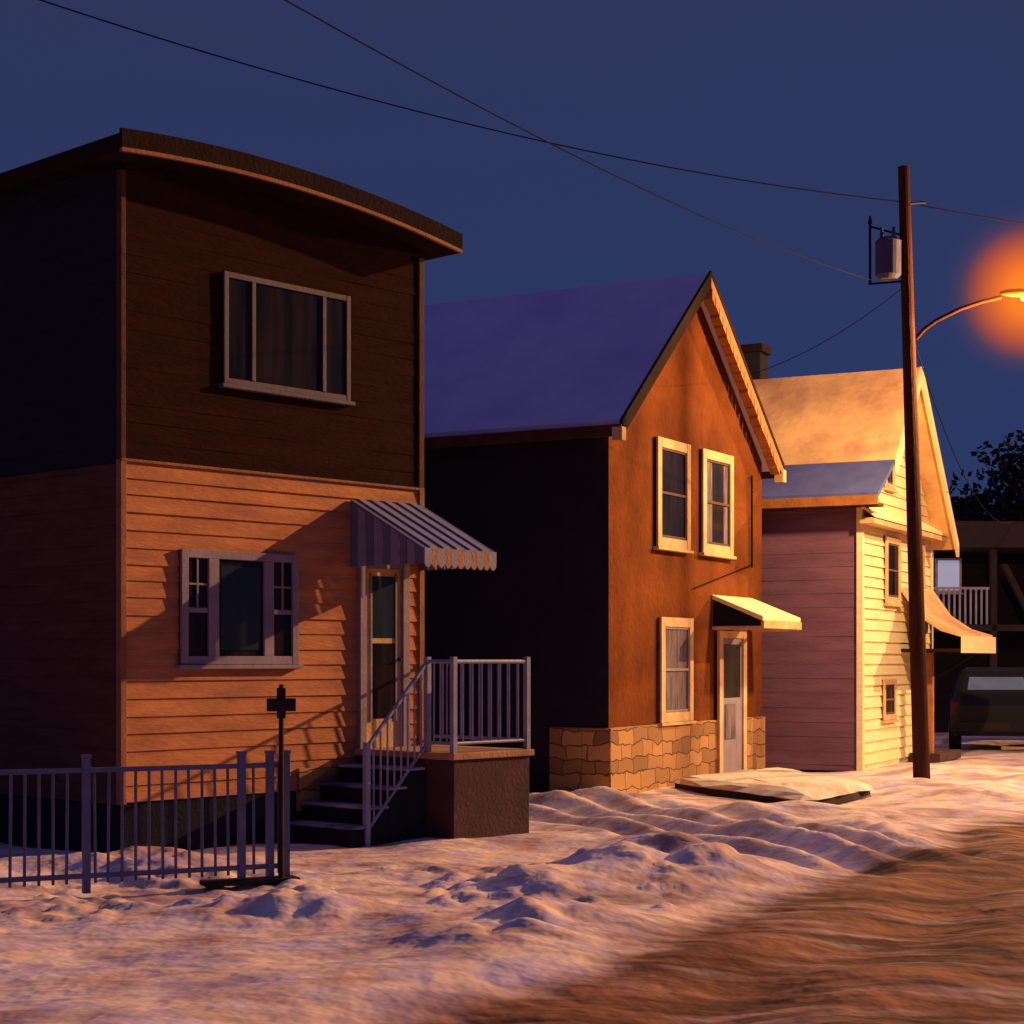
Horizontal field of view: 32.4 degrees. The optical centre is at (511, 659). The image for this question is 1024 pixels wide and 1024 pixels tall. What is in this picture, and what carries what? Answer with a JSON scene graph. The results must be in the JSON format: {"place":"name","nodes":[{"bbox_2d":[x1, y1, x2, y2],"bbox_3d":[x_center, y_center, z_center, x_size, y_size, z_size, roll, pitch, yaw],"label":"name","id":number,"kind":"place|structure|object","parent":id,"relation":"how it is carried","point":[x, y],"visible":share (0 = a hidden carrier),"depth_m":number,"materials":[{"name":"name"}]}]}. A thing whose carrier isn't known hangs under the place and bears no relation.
{"place":"outdoors","nodes":[
{"label":"outdoors","id":0,"kind":"place"},
{"bbox_2d":[0,732,1023,1023],"bbox_3d":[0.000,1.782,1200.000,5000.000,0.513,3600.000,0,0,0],"label":"snowy ground","id":1,"kind":"structure","parent":0,"point":[896,896],"depth_m":12.64,"materials":[{"name":"white snow"}]},
{"bbox_2d":[0,750,299,893],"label":"metal fence","id":2,"kind":"object","parent":1,"relation":"on","point":[241,867],"visible":0.99,"depth_m":14.62,"materials":[{"name":"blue metal"}]},
{"bbox_2d":[0,462,301,852],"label":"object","id":3,"kind":"object","parent":1,"relation":"on","point":[75,827],"visible":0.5,"depth_m":17.70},
{"bbox_2d":[0,162,119,803],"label":"side siding","id":4,"kind":"object","parent":3,"relation":"attached to","point":[58,325],"visible":0.92,"depth_m":17.70,"materials":[{"name":"brown wood"}]},
{"bbox_2d":[0,127,462,260],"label":"arched roof","id":5,"kind":"structure","parent":3,"relation":"on","point":[429,238],"depth_m":17.82,"materials":[{"name":"brown wood"}]},
{"bbox_2d":[116,169,423,804],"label":"corner boards","id":6,"kind":"object","parent":3,"relation":"attached to","point":[121,610],"visible":0.91,"depth_m":16.99,"materials":[{"name":"brown wood"}]},
{"bbox_2d":[125,162,419,487],"bbox_3d":[-2.391,-3.395,18.496,0.014,2.910,3.996,0,0,42],"label":"front siding","id":7,"kind":"object","parent":3,"relation":"attached to","point":[190,238],"visible":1,"depth_m":18.16,"materials":[{"name":"brown wood"}]},
{"bbox_2d":[218,271,354,405],"bbox_3d":[-2.338,-3.348,18.498,0.084,1.185,1.810,0,0,42],"label":"window","id":8,"kind":"structure","parent":7,"relation":"attached to","point":[281,339],"depth_m":18.47,"materials":[{"name":"clear glass"}]},
{"bbox_2d":[127,462,418,802],"bbox_3d":[-2.385,-0.275,18.491,0.026,3.310,3.996,0,0,42],"label":"front siding","id":9,"kind":"object","parent":3,"relation":"attached to","point":[194,716],"visible":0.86,"depth_m":18.03,"materials":[{"name":"orange wood"}]},
{"bbox_2d":[175,548,303,668],"bbox_3d":[-2.767,-0.502,18.016,0.099,1.195,1.600,0,0,42],"label":"front window","id":10,"kind":"structure","parent":9,"relation":"attached to","point":[236,609],"depth_m":17.99,"materials":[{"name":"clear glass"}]},
{"bbox_2d":[356,562,409,748],"bbox_3d":[-1.421,-0.040,19.502,0.088,2.080,0.750,0,0,42],"label":"front door","id":11,"kind":"structure","parent":9,"relation":"attached to","point":[383,636],"depth_m":19.49,"materials":[{"name":"white paint"}]},
{"bbox_2d":[350,499,495,570],"bbox_3d":[-0.966,-1.361,19.186,1.150,0.793,1.106,0,0,42],"label":"awning","id":12,"kind":"object","parent":9,"relation":"attached to","point":[424,536],"depth_m":18.97,"materials":[{"name":"metal"}]},
{"bbox_2d":[296,766,338,810],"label":"stone plinth","id":13,"kind":"structure","parent":3,"relation":"attached to","point":[309,780],"depth_m":18.72,"materials":[{"name":"brown stone"}]},
{"bbox_2d":[267,684,295,877],"bbox_3d":[-1.965,1.055,15.020,0.240,1.690,0.100,0,0,-14],"label":"wooden cross post","id":14,"kind":"object","parent":1,"relation":"on","point":[281,704],"visible":1,"depth_m":15.00,"materials":[{"name":"brown wood"}]},
{"bbox_2d":[290,763,424,847],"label":"stairs","id":15,"kind":"structure","parent":1,"relation":"on","point":[333,815],"depth_m":18.26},
{"bbox_2d":[355,745,533,838],"bbox_3d":[-0.736,1.435,19.156,1.510,0.930,1.260,0,0,42],"label":"stoop","id":16,"kind":"object","parent":1,"relation":"on","point":[474,792],"visible":0.78,"depth_m":18.56,"materials":[{"name":"concrete"}]},
{"bbox_2d":[363,657,530,846],"bbox_3d":[-1.036,0.955,18.828,1.448,1.970,2.086,0,0,42],"label":"stair railing","id":17,"kind":"object","parent":1,"relation":"on","point":[453,743],"visible":0.99,"depth_m":18.45,"materials":[{"name":"white metal"}]},
{"bbox_2d":[549,716,764,792],"bbox_3d":[2.366,1.420,26.956,0.950,0.960,5.930,0,0,29],"label":"stone foundation","id":18,"kind":"object","parent":1,"relation":"on","point":[636,759],"visible":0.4,"depth_m":24.93,"materials":[{"name":"beige stone"}]},
{"bbox_2d":[717,631,746,772],"bbox_3d":[3.667,0.725,27.860,0.448,2.350,1.270,0,0,29],"label":"front door","id":19,"kind":"structure","parent":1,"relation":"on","point":[731,700],"depth_m":27.93,"materials":[{"name":"white paint"}]},
{"bbox_2d":[674,767,873,803],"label":"slab","id":20,"kind":"structure","parent":1,"relation":"on","point":[772,785],"depth_m":24.13,"materials":[{"name":"white concrete"}]},
{"bbox_2d":[762,495,928,770],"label":"walls","id":21,"kind":"structure","parent":1,"relation":"on","point":[826,766],"depth_m":30.46,"materials":[{"name":"yellow"}]},
{"bbox_2d":[762,513,855,764],"bbox_3d":[1.882,-0.350,32.033,8.940,4.300,0.012,0,0,27],"label":"side siding","id":22,"kind":"object","parent":21,"relation":"attached to","point":[809,668],"visible":0.17,"depth_m":30.38,"materials":[{"name":"wood"}]},
{"bbox_2d":[753,367,958,556],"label":"roof","id":23,"kind":"structure","parent":21,"relation":"attached to","point":[839,439],"depth_m":31.67,"materials":[{"name":"white"}]},
{"bbox_2d":[740,343,770,379],"bbox_3d":[4.659,-5.050,33.888,0.570,1.900,0.800,0,0,27],"label":"chimney","id":24,"kind":"object","parent":23,"relation":"on","point":[756,355],"visible":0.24,"depth_m":33.54,"materials":[{"name":"brown brick"}]},
{"bbox_2d":[865,449,930,764],"bbox_3d":[7.066,-1.615,32.216,0.034,6.830,4.860,0,0,27],"label":"front siding","id":25,"kind":"object","parent":21,"relation":"attached to","point":[887,638],"visible":0.48,"depth_m":31.47,"materials":[{"name":"beige wood"}]},
{"bbox_2d":[881,679,898,722],"bbox_3d":[6.751,0.738,31.518,0.099,0.775,0.930,0,0,27],"label":"window","id":26,"kind":"structure","parent":25,"relation":"attached to","point":[889,700],"depth_m":31.50,"materials":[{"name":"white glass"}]},
{"bbox_2d":[883,466,896,492],"bbox_3d":[6.749,-3.413,31.513,0.099,0.815,0.680,0,0,27],"label":"attic window","id":27,"kind":"structure","parent":25,"relation":"attached to","point":[889,485],"depth_m":31.62,"materials":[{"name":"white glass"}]},
{"bbox_2d":[883,536,902,606],"bbox_3d":[6.853,-1.577,31.719,0.099,1.245,1.080,0,0,27],"label":"window","id":28,"kind":"structure","parent":25,"relation":"attached to","point":[892,571],"depth_m":31.68,"materials":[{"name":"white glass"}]},
{"bbox_2d":[922,544,927,588],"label":"window","id":29,"kind":"structure","parent":25,"relation":"attached to","point":[923,545],"depth_m":33.74,"materials":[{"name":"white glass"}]},
{"bbox_2d":[856,507,947,770],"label":"trim","id":30,"kind":"structure","parent":21,"relation":"attached to","point":[862,521],"depth_m":29.98,"materials":[{"name":"yellow"}]},
{"bbox_2d":[868,165,929,778],"bbox_3d":[5.777,-2.624,26.250,0.945,9.456,0.395,0,0,0],"label":"utility pole","id":31,"kind":"object","parent":1,"relation":"on","point":[893,258],"visible":0.94,"depth_m":26.21,"materials":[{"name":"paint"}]},
{"bbox_2d":[39,0,1023,522],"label":"overhead wires","id":32,"kind":"object","parent":31,"relation":"attached to","point":[571,154],"visible":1,"depth_m":22.28,"materials":[{"name":"black rubber"}]},
{"bbox_2d":[915,289,1023,339],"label":"street lamp","id":33,"kind":"object","parent":31,"relation":"attached to","point":[1014,293],"visible":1,"depth_m":26.22,"materials":[{"name":"orange"}]},
{"bbox_2d":[901,587,995,761],"bbox_3d":[8.228,0.272,33.226,1.199,3.257,2.730,0,0,27],"label":"porch","id":34,"kind":"object","parent":1,"relation":"on","point":[938,616],"visible":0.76,"depth_m":32.78,"materials":[{"name":"yellow wood"}]},
{"bbox_2d":[933,521,1023,731],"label":"walls","id":35,"kind":"structure","parent":1,"relation":"on","point":[981,538],"depth_m":43.99,"materials":[{"name":"brown wood"}]},
{"bbox_2d":[933,556,1023,728],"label":"siding","id":36,"kind":"object","parent":35,"relation":"attached to","point":[1010,611],"visible":0.36,"depth_m":46.18,"materials":[{"name":"brown wood"}]},
{"bbox_2d":[935,558,963,593],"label":"lit window","id":37,"kind":"structure","parent":36,"relation":"attached to","point":[948,572],"depth_m":46.07,"materials":[{"name":"blue"}]},
{"bbox_2d":[933,548,1023,666],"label":"balcony","id":38,"kind":"structure","parent":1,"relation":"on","point":[993,628],"depth_m":44.27,"materials":[{"name":"white paint"}]},
{"bbox_2d":[949,430,1023,520],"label":"background tree","id":39,"kind":"object","parent":1,"relation":"on","point":[973,509],"visible":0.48,"depth_m":60.90,"materials":[{"name":"green plant"}]},
{"bbox_2d":[949,667,1023,748],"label":"parked car","id":40,"kind":"object","parent":1,"relation":"on","point":[986,701],"visible":1,"depth_m":36.36,"materials":[{"name":"paint"}]},
{"bbox_2d":[0,0,1023,518],"label":"sky","id":41,"kind":"structure","parent":0,"point":[832,96],"materials":[{"name":"blue"}]},
{"bbox_2d":[424,306,761,792],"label":"walls","id":42,"kind":"structure","parent":0,"point":[579,590],"depth_m":25.07,"materials":[{"name":"orange paint"}]},
{"bbox_2d":[424,273,768,471],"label":"snowy roof","id":43,"kind":"structure","parent":42,"relation":"on","point":[576,357],"depth_m":26.21,"materials":[{"name":"white snow"}]},
{"bbox_2d":[424,271,785,482],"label":"rake boards","id":44,"kind":"object","parent":43,"relation":"attached to","point":[708,293],"visible":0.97,"depth_m":26.04,"materials":[{"name":"wood"}]},
{"bbox_2d":[653,436,693,553],"bbox_3d":[2.388,-2.413,26.013,0.099,1.635,1.280,0,0,29],"label":"window","id":45,"kind":"structure","parent":42,"relation":"attached to","point":[672,495],"depth_m":25.98,"materials":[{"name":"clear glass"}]},
{"bbox_2d":[657,617,696,725],"bbox_3d":[2.441,0.172,26.109,0.099,1.585,1.260,0,0,29],"label":"window","id":46,"kind":"structure","parent":42,"relation":"attached to","point":[675,671],"depth_m":26.10,"materials":[{"name":"white paint"}]},
{"bbox_2d":[698,448,736,558],"bbox_3d":[3.211,-2.413,27.501,0.099,1.635,1.320,0,0,29],"label":"window","id":47,"kind":"structure","parent":42,"relation":"attached to","point":[716,504],"depth_m":27.49,"materials":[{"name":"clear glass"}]},
{"bbox_2d":[693,476,752,588],"bbox_3d":[3.350,-2.035,27.767,0.047,1.930,2.404,0,0,29],"label":"service conduit","id":48,"kind":"object","parent":42,"relation":"attached to","point":[751,565],"visible":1,"depth_m":28.75,"materials":[{"name":"black metal"}]},
{"bbox_2d":[712,595,801,630],"bbox_3d":[3.890,-0.734,27.925,0.860,0.547,1.700,0,0,29],"label":"door canopy","id":49,"kind":"object","parent":42,"relation":"attached to","point":[727,615],"visible":1,"depth_m":27.35,"materials":[{"name":"yellow"}]}
]}

